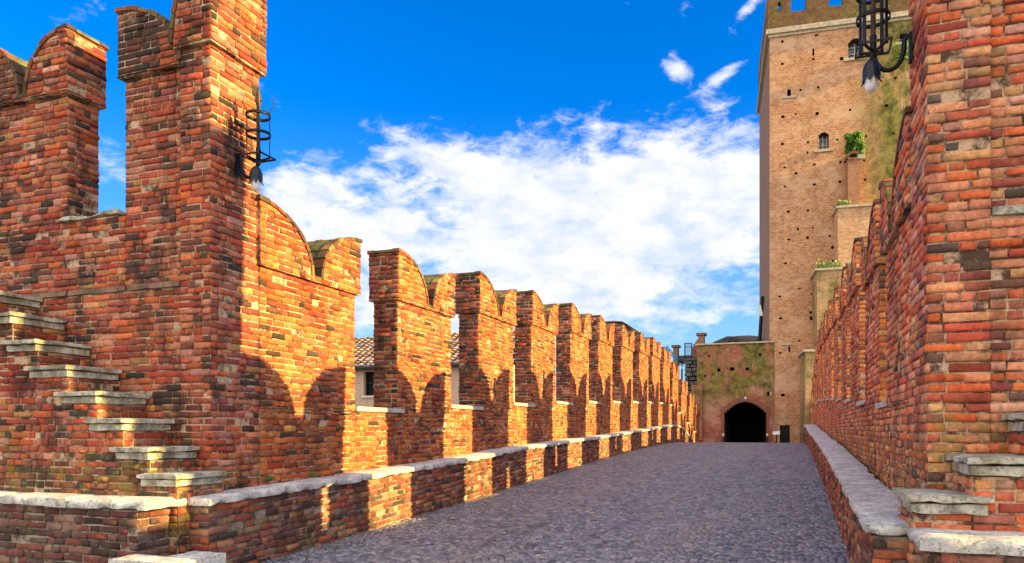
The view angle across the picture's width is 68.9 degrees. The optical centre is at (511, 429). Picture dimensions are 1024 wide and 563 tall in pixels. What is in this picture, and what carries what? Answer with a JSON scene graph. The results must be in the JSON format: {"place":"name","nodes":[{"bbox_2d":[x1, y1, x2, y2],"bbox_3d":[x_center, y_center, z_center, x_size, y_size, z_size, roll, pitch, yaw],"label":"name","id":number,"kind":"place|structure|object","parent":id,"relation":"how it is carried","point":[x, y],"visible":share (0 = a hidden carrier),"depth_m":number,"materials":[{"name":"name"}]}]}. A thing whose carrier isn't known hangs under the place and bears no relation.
{"place":"outdoors","nodes":[
{"label":"outdoors","id":0,"kind":"place"},
{"bbox_2d":[0,0,868,399],"label":"sky","id":1,"kind":"structure","parent":0,"point":[601,157],"materials":[{"name":"blue"}]},
{"bbox_2d":[261,442,848,562],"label":"road","id":2,"kind":"structure","parent":0,"point":[710,502],"depth_m":10.51,"materials":[{"name":"grey stone"}]},
{"bbox_2d":[0,490,187,562],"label":"front wall","id":3,"kind":"structure","parent":2,"relation":"on","point":[41,527],"depth_m":6.99,"materials":[{"name":"brick"}]},
{"bbox_2d":[0,291,226,555],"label":"brick staircase","id":4,"kind":"structure","parent":2,"relation":"on","point":[72,421],"depth_m":7.60,"materials":[{"name":"brick"}]},
{"bbox_2d":[108,551,225,562],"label":"stone step","id":5,"kind":"object","parent":2,"relation":"on","point":[202,557],"visible":1,"depth_m":6.43,"materials":[{"name":"stone"}]},
{"bbox_2d":[114,0,266,489],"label":"corner pier","id":6,"kind":"structure","parent":2,"relation":"on","point":[189,72],"depth_m":7.90,"materials":[{"name":"red brick"}]},
{"bbox_2d":[0,23,180,445],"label":"wing wall","id":7,"kind":"structure","parent":6,"relation":"attached to","point":[62,247],"depth_m":8.48,"materials":[{"name":"red brick"}]},
{"bbox_2d":[235,85,275,191],"bbox_3d":[-2.757,-3.068,7.931,0.423,1.143,0.279,0,0,21],"label":"iron lantern","id":8,"kind":"object","parent":6,"relation":"attached to","point":[255,177],"visible":1,"depth_m":7.86,"materials":[{"name":"paint"}]},
{"bbox_2d":[187,424,693,562],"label":"wall","id":9,"kind":"structure","parent":2,"relation":"on","point":[259,523],"depth_m":9.77,"materials":[{"name":"brick"}]},
{"bbox_2d":[265,475,274,481],"bbox_3d":[-2.741,0.548,8.453,0.108,0.096,0.152,0,0,-29],"label":"weed","id":10,"kind":"object","parent":9,"relation":"on","point":[269,478],"visible":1,"depth_m":8.43,"materials":[{"name":"green plant"}]},
{"bbox_2d":[255,194,701,484],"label":"battlement wall","id":11,"kind":"structure","parent":2,"relation":"on","point":[609,377],"depth_m":11.91,"materials":[{"name":"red brick"}]},
{"bbox_2d":[692,340,697,364],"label":"stepped brick wall","id":12,"kind":"structure","parent":2,"relation":"on","point":[694,351],"depth_m":50.88,"materials":[{"name":"brown brick"}]},
{"bbox_2d":[692,341,773,442],"bbox_3d":[16.761,0.007,54.878,5.096,11.186,15.476,0,0,21],"label":"gatehouse","id":13,"kind":"object","parent":2,"relation":"on","point":[730,374],"visible":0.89,"depth_m":48.33,"materials":[{"name":"brick"}]},
{"bbox_2d":[684,358,696,393],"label":"grey stone building","id":14,"kind":"structure","parent":13,"relation":"attached to","point":[690,373],"depth_m":50.26,"materials":[{"name":"grey stone"}]},
{"bbox_2d":[684,343,691,357],"bbox_3d":[11.815,-5.280,50.051,0.526,1.033,0.061,0,0,21],"label":"metal railing","id":15,"kind":"object","parent":14,"relation":"on","point":[684,349],"visible":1,"depth_m":50.04,"materials":[{"name":"metal"}]},
{"bbox_2d":[696,333,706,343],"bbox_3d":[12.704,-3.407,50.036,0.621,6.014,0.840,0,0,21],"label":"brick chimney","id":16,"kind":"object","parent":13,"relation":"on","point":[701,338],"visible":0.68,"depth_m":49.75,"materials":[{"name":"brown brick"}]},
{"bbox_2d":[713,335,762,413],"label":"hipped roof building","id":17,"kind":"structure","parent":2,"relation":"on","point":[745,338],"depth_m":56.19,"materials":[{"name":"grey tile"}]},
{"bbox_2d":[773,417,776,442],"bbox_3d":[15.947,1.090,45.286,0.241,3.619,0.052,0,0,21],"label":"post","id":18,"kind":"object","parent":2,"relation":"on","point":[773,427],"visible":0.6,"depth_m":45.27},
{"bbox_2d":[773,431,779,442],"bbox_3d":[15.529,1.450,43.862,0.420,2.701,0.240,0,0,21],"label":"sign","id":19,"kind":"object","parent":2,"relation":"on","point":[776,432],"visible":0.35,"depth_m":43.81,"materials":[{"name":"metal"}]},
{"bbox_2d":[756,0,911,442],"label":"keep tower","id":20,"kind":"structure","parent":2,"relation":"on","point":[816,101],"depth_m":46.61,"materials":[{"name":"brick"}]},
{"bbox_2d":[779,425,790,442],"bbox_3d":[16.149,1.281,44.194,0.640,3.039,0.600,0,0,21],"label":"door","id":21,"kind":"structure","parent":20,"relation":"in","point":[784,433],"depth_m":43.95,"materials":[{"name":"metal"}]},
{"bbox_2d":[819,135,827,148],"bbox_3d":[19.512,-17.944,46.891,0.586,1.067,0.100,0,0,15],"label":"window","id":22,"kind":"structure","parent":20,"relation":"in","point":[823,140],"depth_m":46.89,"materials":[{"name":"glass"}]},
{"bbox_2d":[811,258,844,267],"bbox_3d":[18.873,-9.736,44.635,1.839,0.903,0.941,0,0,21],"label":"grass tuft","id":23,"kind":"object","parent":20,"relation":"on","point":[835,264],"visible":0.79,"depth_m":44.42,"materials":[{"name":"green plant"}]},
{"bbox_2d":[833,199,851,207],"bbox_3d":[19.954,-13.495,45.013,1.086,0.756,0.909,0,0,21],"label":"grass tuft","id":24,"kind":"object","parent":20,"relation":"on","point":[845,202],"visible":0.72,"depth_m":44.92,"materials":[{"name":"green plant"}]},
{"bbox_2d":[848,42,858,57],"bbox_3d":[21.277,-23.466,46.404,0.876,1.194,0.100,0,0,15],"label":"window","id":25,"kind":"structure","parent":20,"relation":"in","point":[852,47],"depth_m":46.45,"materials":[{"name":"glass"}]},
{"bbox_2d":[843,131,866,155],"bbox_3d":[20.875,-17.332,45.455,1.373,1.618,0.863,0,0,21],"label":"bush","id":26,"kind":"object","parent":20,"relation":"attached to","point":[855,142],"visible":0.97,"depth_m":45.28,"materials":[{"name":"green plant"}]},
{"bbox_2d":[890,41,907,60],"bbox_3d":[23.489,-22.808,44.993,1.280,1.144,0.655,0,0,21],"label":"sprouting fern","id":27,"kind":"object","parent":20,"relation":"on","point":[900,51],"visible":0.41,"depth_m":45.02,"materials":[{"name":"green plant"}]},
{"bbox_2d":[802,424,909,562],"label":"wall","id":28,"kind":"structure","parent":2,"relation":"on","point":[872,525],"depth_m":7.14,"materials":[{"name":"stone"}]},
{"bbox_2d":[810,106,912,491],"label":"battlement wall","id":29,"kind":"structure","parent":2,"relation":"on","point":[861,396],"depth_m":9.07,"materials":[{"name":"red brick"}]},
{"bbox_2d":[893,412,1023,562],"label":"brick staircase","id":30,"kind":"structure","parent":2,"relation":"on","point":[987,493],"depth_m":4.74,"materials":[{"name":"brick"}]},
{"bbox_2d":[908,0,1023,489],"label":"corner pier","id":31,"kind":"structure","parent":2,"relation":"on","point":[966,74],"depth_m":5.30,"materials":[{"name":"red brick"}]},
{"bbox_2d":[854,0,912,92],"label":"iron lantern","id":32,"kind":"object","parent":31,"relation":"attached to","point":[873,67],"visible":1,"depth_m":6.01,"materials":[{"name":"paint"}]},
{"bbox_2d":[989,204,1023,453],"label":"wing wall","id":33,"kind":"structure","parent":31,"relation":"attached to","point":[1006,256],"depth_m":5.20,"materials":[{"name":"red brick"}]},
{"bbox_2d":[908,527,1023,562],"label":"front wall","id":34,"kind":"structure","parent":2,"relation":"on","point":[940,545],"depth_m":4.43,"materials":[{"name":"stone"}]},
{"bbox_2d":[665,346,682,378],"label":"turquoise roof","id":35,"kind":"structure","parent":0,"point":[672,354],"depth_m":53.12,"materials":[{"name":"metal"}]},
{"bbox_2d":[677,355,691,378],"bbox_3d":[12.847,-0.825,54.472,1.146,8.850,3.000,0,0,21],"label":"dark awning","id":36,"kind":"object","parent":35,"relation":"attached to","point":[681,359],"visible":0.19,"depth_m":53.19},
{"bbox_2d":[671,345,680,364],"bbox_3d":[12.876,-0.982,58.576,0.610,11.164,0.940,0,0,21],"label":"brick chimney","id":37,"kind":"object","parent":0,"point":[676,349],"visible":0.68,"depth_m":58.25,"materials":[{"name":"brown brick"}]},
{"label":"ground","id":38,"kind":"structure","parent":0,"visible":0},
{"bbox_2d":[354,330,514,406],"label":"house","id":39,"kind":"structure","parent":38,"relation":"on","point":[363,387],"depth_m":48.64,"materials":[{"name":"pink plaster"},{"name":"terracotta tile"},{"name":"wrought iron"}]},
{"bbox_2d":[366,372,373,395],"bbox_3d":[-8.981,-2.964,48.572,1.191,1.562,0.050,0,0,21],"label":"window","id":40,"kind":"structure","parent":39,"relation":"in","point":[367,383],"depth_m":48.74,"materials":[{"name":"metal"}]},
{"bbox_2d":[605,321,638,331],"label":"house","id":41,"kind":"structure","parent":38,"relation":"on","point":[628,327],"depth_m":59.30,"materials":[{"name":"grey brick"}]}
]}

